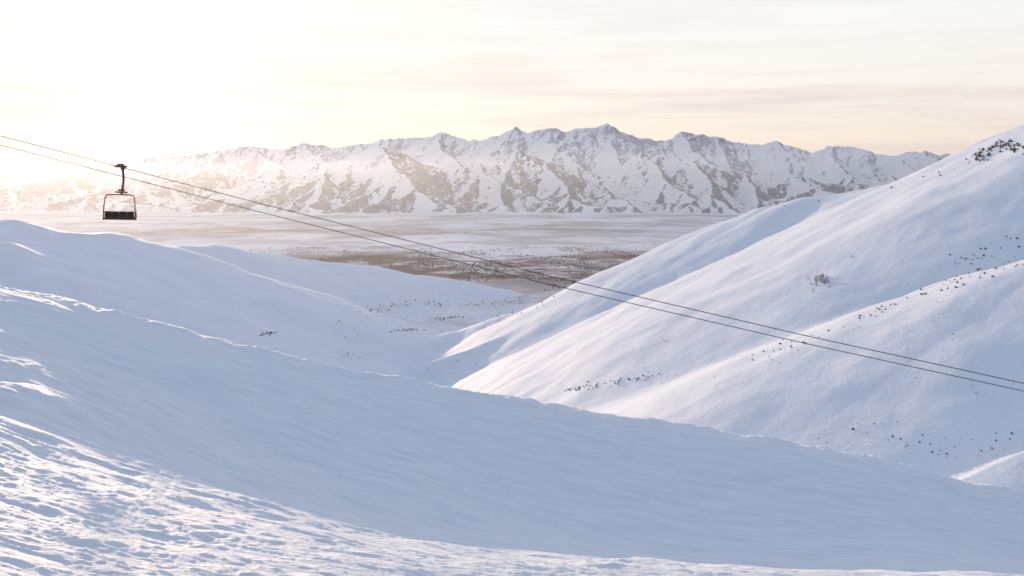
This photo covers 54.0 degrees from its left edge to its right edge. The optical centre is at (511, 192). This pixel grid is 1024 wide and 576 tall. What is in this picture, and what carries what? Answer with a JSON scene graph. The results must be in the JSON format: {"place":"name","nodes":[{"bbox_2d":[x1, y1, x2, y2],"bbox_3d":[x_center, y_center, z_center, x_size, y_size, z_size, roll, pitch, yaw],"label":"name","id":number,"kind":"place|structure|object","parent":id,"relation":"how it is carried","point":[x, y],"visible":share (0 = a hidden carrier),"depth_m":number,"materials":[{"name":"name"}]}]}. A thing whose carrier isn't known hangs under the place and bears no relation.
{"place":"outdoors","nodes":[
{"label":"outdoors","id":0,"kind":"place"},
{"bbox_2d":[0,219,522,378],"bbox_3d":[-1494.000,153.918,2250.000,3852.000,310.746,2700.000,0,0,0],"label":"snow hill","id":1,"kind":"structure","parent":0,"point":[300,307],"depth_m":1658.36,"materials":[{"name":"white snow"}]},
{"bbox_2d":[0,212,741,332],"bbox_3d":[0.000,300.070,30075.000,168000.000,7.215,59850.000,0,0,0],"label":"valley floor","id":2,"kind":"structure","parent":0,"point":[637,234],"depth_m":6758.26,"materials":[{"name":"white snow"}]},
{"bbox_2d":[249,246,656,290],"bbox_3d":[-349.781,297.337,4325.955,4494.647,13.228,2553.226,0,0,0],"label":"distant trees","id":3,"kind":"object","parent":2,"relation":"on","point":[459,264],"visible":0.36,"depth_m":4242.82,"materials":[{"name":"brown plant"}]},
{"bbox_2d":[0,123,950,214],"bbox_3d":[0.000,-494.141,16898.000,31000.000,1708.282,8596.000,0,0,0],"label":"mountain range","id":4,"kind":"structure","parent":0,"point":[606,168],"depth_m":16690.19,"materials":[{"name":"white snow"}]},
{"bbox_2d":[0,285,1023,575],"bbox_3d":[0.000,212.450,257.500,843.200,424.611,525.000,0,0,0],"label":"snow slope","id":5,"kind":"structure","parent":0,"point":[130,445],"depth_m":28.06,"materials":[{"name":"white snow"}]},
{"bbox_2d":[1,145,1022,390],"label":"ski lift cable","id":6,"kind":"object","parent":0,"point":[529,279],"visible":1,"depth_m":68.55,"materials":[{"name":"metal"}]},
{"bbox_2d":[0,0,1023,173],"label":"sky","id":7,"kind":"structure","parent":0,"point":[112,82],"materials":[{"name":"white"}]},
{"bbox_2d":[1,136,1023,383],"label":"ski lift cable","id":8,"kind":"object","parent":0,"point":[527,270],"visible":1,"depth_m":64.58,"materials":[{"name":"grey metal"}]},
{"bbox_2d":[102,164,136,219],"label":"ski lift chair","id":9,"kind":"object","parent":8,"relation":"hanging from","point":[117,215],"visible":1,"depth_m":67.94,"materials":[{"name":"black metal"}]},
{"bbox_2d":[404,125,1023,491],"bbox_3d":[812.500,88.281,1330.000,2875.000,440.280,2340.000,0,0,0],"label":"snow hill","id":10,"kind":"structure","parent":0,"point":[761,264],"depth_m":833.53,"materials":[{"name":"white snow"}]},
{"bbox_2d":[259,139,1023,457],"bbox_3d":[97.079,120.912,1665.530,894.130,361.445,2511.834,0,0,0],"label":"sagebrush","id":11,"kind":"object","parent":10,"relation":"on","point":[1014,149],"visible":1,"depth_m":1049.60,"materials":[{"name":"brown plant"}]},
{"bbox_2d":[663,256,1000,402],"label":"bare thicket","id":12,"kind":"object","parent":10,"relation":"on","point":[820,279],"visible":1,"depth_m":873.51,"materials":[{"name":"brown plant"}]}
]}

